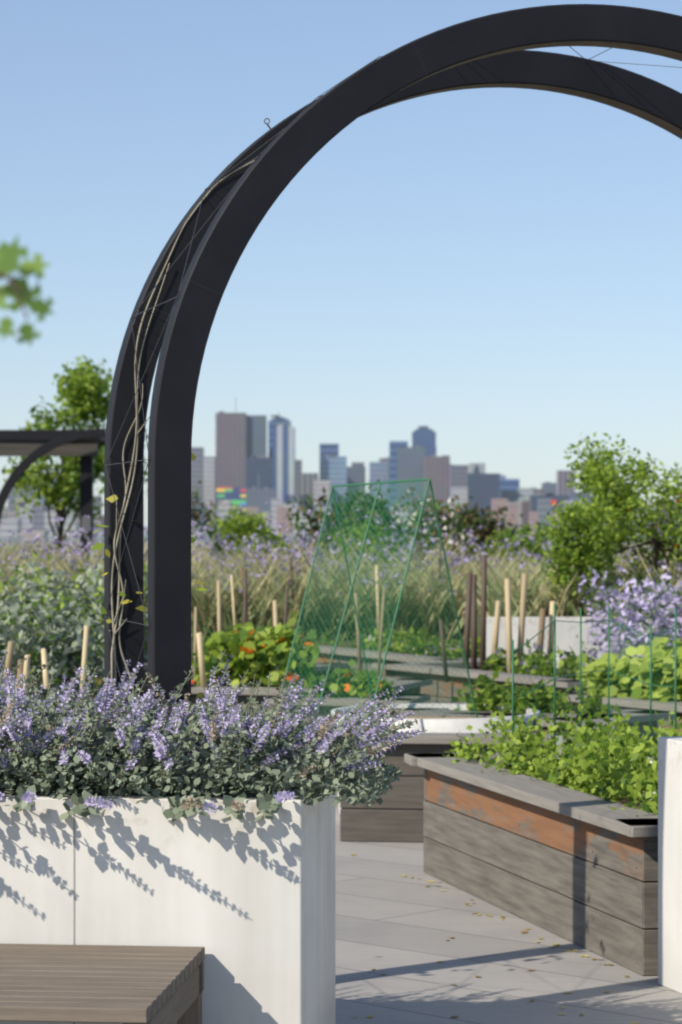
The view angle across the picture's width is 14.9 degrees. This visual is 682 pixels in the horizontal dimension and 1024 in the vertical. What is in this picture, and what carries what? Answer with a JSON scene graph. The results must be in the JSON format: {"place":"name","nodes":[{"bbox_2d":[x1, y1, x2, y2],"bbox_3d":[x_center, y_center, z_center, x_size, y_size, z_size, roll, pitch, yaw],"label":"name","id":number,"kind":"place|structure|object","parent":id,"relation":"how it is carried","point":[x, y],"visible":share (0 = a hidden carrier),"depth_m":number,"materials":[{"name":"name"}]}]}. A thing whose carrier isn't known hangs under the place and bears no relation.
{"place":"outdoors","nodes":[
{"label":"outdoors","id":0,"kind":"place"},
{"bbox_2d":[0,235,54,346],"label":"branch leaves","id":1,"kind":"object","parent":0,"point":[18,291],"visible":1,"depth_m":2.62,"materials":[{"name":"green plant"}]},
{"bbox_2d":[0,543,670,548],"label":"roof parapet","id":2,"kind":"structure","parent":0,"point":[146,544],"depth_m":69.60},
{"bbox_2d":[0,0,681,524],"label":"sky","id":3,"kind":"structure","parent":0,"point":[497,271],"materials":[{"name":"blue"}]},
{"bbox_2d":[335,793,681,1023],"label":"paved floor","id":4,"kind":"structure","parent":0,"point":[395,926],"depth_m":9.46,"materials":[{"name":"grey stone"}]},
{"bbox_2d":[2,686,147,736],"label":"plants","id":5,"kind":"object","parent":4,"relation":"on","point":[54,700],"visible":0.02,"depth_m":15.65,"materials":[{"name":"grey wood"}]},
{"bbox_2d":[0,587,103,710],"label":"sage bed","id":6,"kind":"object","parent":5,"relation":"on","point":[60,640],"visible":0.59,"depth_m":15.90,"materials":[{"name":"green plant"}]},
{"bbox_2d":[0,944,204,1023],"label":"bench","id":7,"kind":"object","parent":4,"relation":"on","point":[123,984],"visible":1,"depth_m":6.54,"materials":[{"name":"brown wood"}]},
{"bbox_2d":[12,658,198,724],"bbox_3d":[-2.019,1.422,20.211,1.583,0.539,1.552,0,0,30],"label":"bed","id":8,"kind":"object","parent":4,"relation":"on","point":[145,675],"visible":0.01,"depth_m":19.71,"materials":[{"name":"grey wood"}]},
{"bbox_2d":[0,548,194,661],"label":"sage bed","id":9,"kind":"object","parent":8,"relation":"on","point":[89,587],"visible":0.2,"depth_m":19.79,"materials":[{"name":"green plant"}]},
{"bbox_2d":[0,772,334,1023],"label":"planter","id":10,"kind":"object","parent":4,"relation":"on","point":[247,902],"visible":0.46,"depth_m":7.05,"materials":[{"name":"concrete"}]},
{"bbox_2d":[73,804,74,1023],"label":"planter seams","id":11,"kind":"object","parent":10,"relation":"attached to","point":[73,880],"depth_m":7.07,"materials":[{"name":"grey"}]},
{"bbox_2d":[0,649,426,822],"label":"catmint","id":12,"kind":"object","parent":10,"relation":"in","point":[207,748],"visible":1,"depth_m":7.15,"materials":[{"name":"purple plant"}]},
{"bbox_2d":[191,662,350,680],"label":"bed","id":13,"kind":"object","parent":4,"relation":"on","point":[321,668],"visible":0.06,"depth_m":19.54,"materials":[{"name":"grey wood"}]},
{"bbox_2d":[191,677,432,753],"bbox_3d":[-0.280,1.409,17.343,1.458,0.539,1.452,0,0,18],"label":"bed","id":14,"kind":"object","parent":4,"relation":"on","point":[411,685],"visible":0.17,"depth_m":16.84,"materials":[{"name":"grey wood"}]},
{"bbox_2d":[191,610,319,687],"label":"nasturtium plants","id":15,"kind":"object","parent":14,"relation":"on","point":[261,652],"visible":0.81,"depth_m":16.95,"materials":[{"name":"green plant"}]},
{"bbox_2d":[265,692,429,723],"bbox_3d":[0.048,1.402,15.991,0.908,0.539,0.653,0,0,13],"label":"bed","id":16,"kind":"object","parent":4,"relation":"on","point":[327,707],"visible":0.18,"depth_m":15.77,"materials":[{"name":"grey wood"}]},
{"bbox_2d":[302,660,399,697],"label":"plants","id":17,"kind":"object","parent":16,"relation":"on","point":[357,686],"visible":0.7,"depth_m":15.88,"materials":[{"name":"green plant"}]},
{"bbox_2d":[104,50,681,715],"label":"arch","id":18,"kind":"structure","parent":4,"relation":"on","point":[654,102],"depth_m":8.60,"materials":[{"name":"paint"}]},
{"bbox_2d":[90,161,253,712],"bbox_3d":[-0.545,-0.214,8.506,0.561,1.915,0.188,0,0,-10],"label":"arch vine","id":19,"kind":"object","parent":18,"relation":"attached to","point":[98,546],"visible":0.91,"depth_m":8.53,"materials":[{"name":"plant"}]},
{"bbox_2d":[105,46,681,702],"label":"arch trellis wires","id":20,"kind":"object","parent":18,"relation":"attached to","point":[165,324],"visible":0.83,"depth_m":8.29,"materials":[{"name":"black metal"}]},
{"bbox_2d":[146,614,681,662],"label":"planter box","id":21,"kind":"object","parent":4,"relation":"on","point":[567,633],"depth_m":20.80,"materials":[{"name":"concrete"}]},
{"bbox_2d":[24,538,78,557],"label":"hedge","id":22,"kind":"object","parent":21,"relation":"on","point":[48,546],"visible":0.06,"depth_m":46.03,"materials":[{"name":"green plant"}]},
{"bbox_2d":[0,430,104,555],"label":"pergola","id":23,"kind":"object","parent":21,"relation":"on","point":[20,442],"visible":0.72,"depth_m":42.01,"materials":[{"name":"paint"}]},
{"bbox_2d":[1,395,104,547],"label":"tree","id":24,"kind":"object","parent":21,"relation":"on","point":[65,487],"visible":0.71,"depth_m":46.67,"materials":[{"name":"green plant"}]},
{"bbox_2d":[51,354,112,429],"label":"tree","id":25,"kind":"object","parent":21,"relation":"on","point":[85,389],"visible":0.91,"depth_m":47.21,"materials":[{"name":"green plant"}]},
{"bbox_2d":[0,428,203,520],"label":"arch","id":26,"kind":"structure","parent":21,"relation":"on","point":[25,464],"depth_m":41.65,"materials":[{"name":"paint"}]},
{"bbox_2d":[96,409,147,506],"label":"tree","id":27,"kind":"object","parent":21,"relation":"on","point":[102,482],"visible":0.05,"depth_m":49.02,"materials":[{"name":"green plant"}]},
{"bbox_2d":[191,480,220,538],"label":"tree","id":28,"kind":"object","parent":21,"relation":"on","point":[196,516],"visible":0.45,"depth_m":43.98,"materials":[{"name":"green plant"}]},
{"bbox_2d":[0,521,477,583],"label":"flowering plants","id":29,"kind":"object","parent":21,"relation":"on","point":[212,553],"visible":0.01,"depth_m":26.97,"materials":[{"name":"purple plant"}]},
{"bbox_2d":[197,498,286,557],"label":"tree","id":30,"kind":"object","parent":21,"relation":"on","point":[230,527],"visible":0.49,"depth_m":43.70,"materials":[{"name":"green plant"}]},
{"bbox_2d":[0,496,505,640],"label":"meadow grasses","id":31,"kind":"object","parent":21,"relation":"on","point":[426,602],"visible":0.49,"depth_m":23.46,"materials":[{"name":"green plant"}]},
{"bbox_2d":[212,534,310,561],"bbox_3d":[-1.162,0.808,38.060,1.641,0.987,1.549,0,0,0],"label":"shrub","id":32,"kind":"object","parent":21,"relation":"on","point":[279,541],"visible":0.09,"depth_m":37.91,"materials":[{"name":"green plant"}]},
{"bbox_2d":[4,536,555,700],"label":"bamboo stakes","id":33,"kind":"object","parent":21,"relation":"on","point":[470,606],"visible":0.62,"depth_m":19.14,"materials":[{"name":"brown wood"}]},
{"bbox_2d":[0,531,681,570],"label":"meadow grasses","id":34,"kind":"object","parent":21,"relation":"on","point":[17,547],"visible":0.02,"depth_m":49.28,"materials":[{"name":"green plant"}]},
{"bbox_2d":[286,476,410,567],"bbox_3d":[0.144,0.373,32.958,1.729,1.670,1.819,0,0,0],"label":"shrub","id":35,"kind":"object","parent":21,"relation":"on","point":[364,511],"visible":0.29,"depth_m":32.89,"materials":[{"name":"green plant"}]},
{"bbox_2d":[319,517,412,572],"bbox_3d":[0.230,0.506,25.974,1.016,0.911,0.942,0,0,0],"label":"bush","id":36,"kind":"object","parent":21,"relation":"on","point":[362,532],"visible":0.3,"depth_m":25.89,"materials":[{"name":"green plant"}]},
{"bbox_2d":[303,642,523,677],"bbox_3d":[0.557,1.431,22.186,1.351,0.539,3.845,0,0,-26],"label":"bed","id":37,"kind":"object","parent":21,"relation":"on","point":[344,655],"visible":0.09,"depth_m":21.55,"materials":[{"name":"grey wood"}]},
{"bbox_2d":[315,624,479,658],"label":"leafy plants","id":38,"kind":"object","parent":37,"relation":"on","point":[406,642],"visible":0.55,"depth_m":21.91,"materials":[{"name":"green plant"}]},
{"bbox_2d":[394,487,483,562],"bbox_3d":[1.094,0.325,29.061,1.025,1.223,1.218,0,0,0],"label":"flowering shrub","id":39,"kind":"object","parent":21,"relation":"on","point":[448,522],"visible":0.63,"depth_m":28.91,"materials":[{"name":"green plant"}]},
{"bbox_2d":[448,495,515,564],"bbox_3d":[1.882,0.364,35.991,1.020,1.210,1.194,0,0,-17],"label":"bronze tree","id":40,"kind":"object","parent":21,"relation":"on","point":[487,530],"visible":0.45,"depth_m":35.82,"materials":[{"name":"brown plant"}]},
{"bbox_2d":[479,518,566,566],"bbox_3d":[2.511,0.584,34.007,1.454,1.014,1.508,0,0,0],"label":"shrub","id":41,"kind":"object","parent":21,"relation":"on","point":[522,541],"visible":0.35,"depth_m":33.92,"materials":[{"name":"green plant"}]},
{"bbox_2d":[482,514,565,552],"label":"shrub","id":42,"kind":"object","parent":21,"relation":"on","point":[516,525],"visible":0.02,"depth_m":52.00,"materials":[{"name":"green plant"}]},
{"bbox_2d":[442,522,681,616],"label":"meadow grasses","id":43,"kind":"object","parent":21,"relation":"on","point":[538,596],"visible":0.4,"depth_m":21.16,"materials":[{"name":"green plant"}]},
{"bbox_2d":[532,500,618,614],"bbox_3d":[1.893,0.397,21.021,0.712,1.004,0.623,0,0,0],"label":"shrub","id":44,"kind":"object","parent":21,"relation":"on","point":[586,553],"visible":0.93,"depth_m":20.94,"materials":[{"name":"green plant"}]},
{"bbox_2d":[563,431,660,582],"bbox_3d":[2.262,0.111,21.783,0.789,1.581,0.816,0,0,-27],"label":"tree","id":45,"kind":"object","parent":21,"relation":"on","point":[591,467],"visible":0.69,"depth_m":21.66,"materials":[{"name":"green plant"}]},
{"bbox_2d":[574,458,681,602],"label":"shrub","id":46,"kind":"object","parent":21,"relation":"on","point":[658,543],"visible":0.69,"depth_m":21.32,"materials":[{"name":"green plant"}]},
{"bbox_2d":[148,4,681,792],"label":"arch","id":47,"kind":"structure","parent":4,"relation":"on","point":[294,148],"depth_m":7.83,"materials":[{"name":"paint"}]},
{"bbox_2d":[331,703,539,812],"bbox_3d":[0.524,1.384,14.394,1.160,0.565,1.240,0,0,0],"label":"tub planter","id":48,"kind":"object","parent":4,"relation":"on","point":[444,724],"visible":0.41,"depth_m":13.84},
{"bbox_2d":[261,653,657,1022],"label":"fallen leaves","id":49,"kind":"object","parent":4,"relation":"on","point":[560,737],"visible":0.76,"depth_m":10.26,"materials":[{"name":"brown"}]},
{"bbox_2d":[340,712,615,841],"bbox_3d":[0.728,1.392,13.769,1.451,0.539,1.653,0,0,6],"label":"bed","id":50,"kind":"object","parent":4,"relation":"on","point":[396,815],"visible":0.13,"depth_m":13.06,"materials":[{"name":"grey wood"}]},
{"bbox_2d":[279,478,477,717],"bbox_3d":[0.190,0.492,14.187,0.752,1.344,1.105,0,0,35],"label":"trellis frame","id":51,"kind":"object","parent":50,"relation":"on","point":[352,583],"visible":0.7,"depth_m":14.14,"materials":[{"name":"green metal"}]},
{"bbox_2d":[372,660,587,702],"bbox_3d":[1.470,1.416,18.919,1.351,0.539,2.761,0,0,-28],"label":"bed","id":52,"kind":"object","parent":4,"relation":"on","point":[439,690],"visible":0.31,"depth_m":18.96,"materials":[{"name":"grey wood"}]},
{"bbox_2d":[481,638,632,679],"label":"leafy plants","id":53,"kind":"object","parent":52,"relation":"on","point":[531,663],"visible":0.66,"depth_m":18.68,"materials":[{"name":"green plant"}]},
{"bbox_2d":[404,751,657,975],"bbox_3d":[1.509,1.378,10.671,2.068,0.539,2.982,0,0,-8],"label":"bed","id":54,"kind":"object","parent":4,"relation":"on","point":[579,868],"visible":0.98,"depth_m":10.21,"materials":[{"name":"grey wood"}]},
{"bbox_2d":[442,694,681,816],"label":"herb bed","id":55,"kind":"object","parent":54,"relation":"on","point":[621,759],"visible":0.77,"depth_m":10.79,"materials":[{"name":"green plant"}]},
{"bbox_2d":[512,604,676,755],"bbox_3d":[1.122,0.816,12.396,0.720,0.791,2.009,0,0,0],"label":"stake cage","id":56,"kind":"object","parent":54,"relation":"on","point":[609,670],"visible":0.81,"depth_m":12.13,"materials":[{"name":"green metal"}]},
{"bbox_2d":[390,703,674,739],"bbox_3d":[1.073,1.397,14.771,1.371,0.539,0.952,0,0,44],"label":"bed","id":57,"kind":"object","parent":4,"relation":"on","point":[642,717],"visible":0.11,"depth_m":14.53,"materials":[{"name":"grey wood"}]},
{"bbox_2d":[451,669,621,713],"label":"leafy plants","id":58,"kind":"object","parent":57,"relation":"on","point":[498,695],"visible":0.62,"depth_m":14.76,"materials":[{"name":"green plant"}]},
{"bbox_2d":[561,691,681,736],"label":"bed","id":59,"kind":"object","parent":4,"relation":"on","point":[635,704],"visible":0.15,"depth_m":15.51,"materials":[{"name":"grey wood"}]},
{"bbox_2d":[572,637,681,701],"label":"leafy plants","id":60,"kind":"object","parent":59,"relation":"on","point":[663,668],"visible":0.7,"depth_m":15.90,"materials":[{"name":"green plant"}]},
{"bbox_2d":[574,565,681,661],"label":"flowering plant","id":61,"kind":"object","parent":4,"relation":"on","point":[642,612],"visible":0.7,"depth_m":18.51,"materials":[{"name":"purple plant"}]},
{"bbox_2d":[658,736,681,993],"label":"planter","id":62,"kind":"object","parent":4,"relation":"on","point":[669,862],"visible":1,"depth_m":8.94,"materials":[{"name":"concrete"}]},
{"label":"ground","id":63,"kind":"structure","parent":0,"visible":0},
{"bbox_2d":[0,531,678,542],"bbox_3d":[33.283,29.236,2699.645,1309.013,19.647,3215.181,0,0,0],"label":"park trees","id":64,"kind":"object","parent":63,"relation":"on","point":[101,538],"visible":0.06,"depth_m":2617.97,"materials":[{"name":"green plant"}]},
{"bbox_2d":[0,398,681,542],"bbox_3d":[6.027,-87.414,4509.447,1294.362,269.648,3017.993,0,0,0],"label":"city skyline","id":65,"kind":"structure","parent":63,"relation":"on","point":[241,470],"depth_m":4902.80,"materials":[{"name":"concrete"}]}
]}

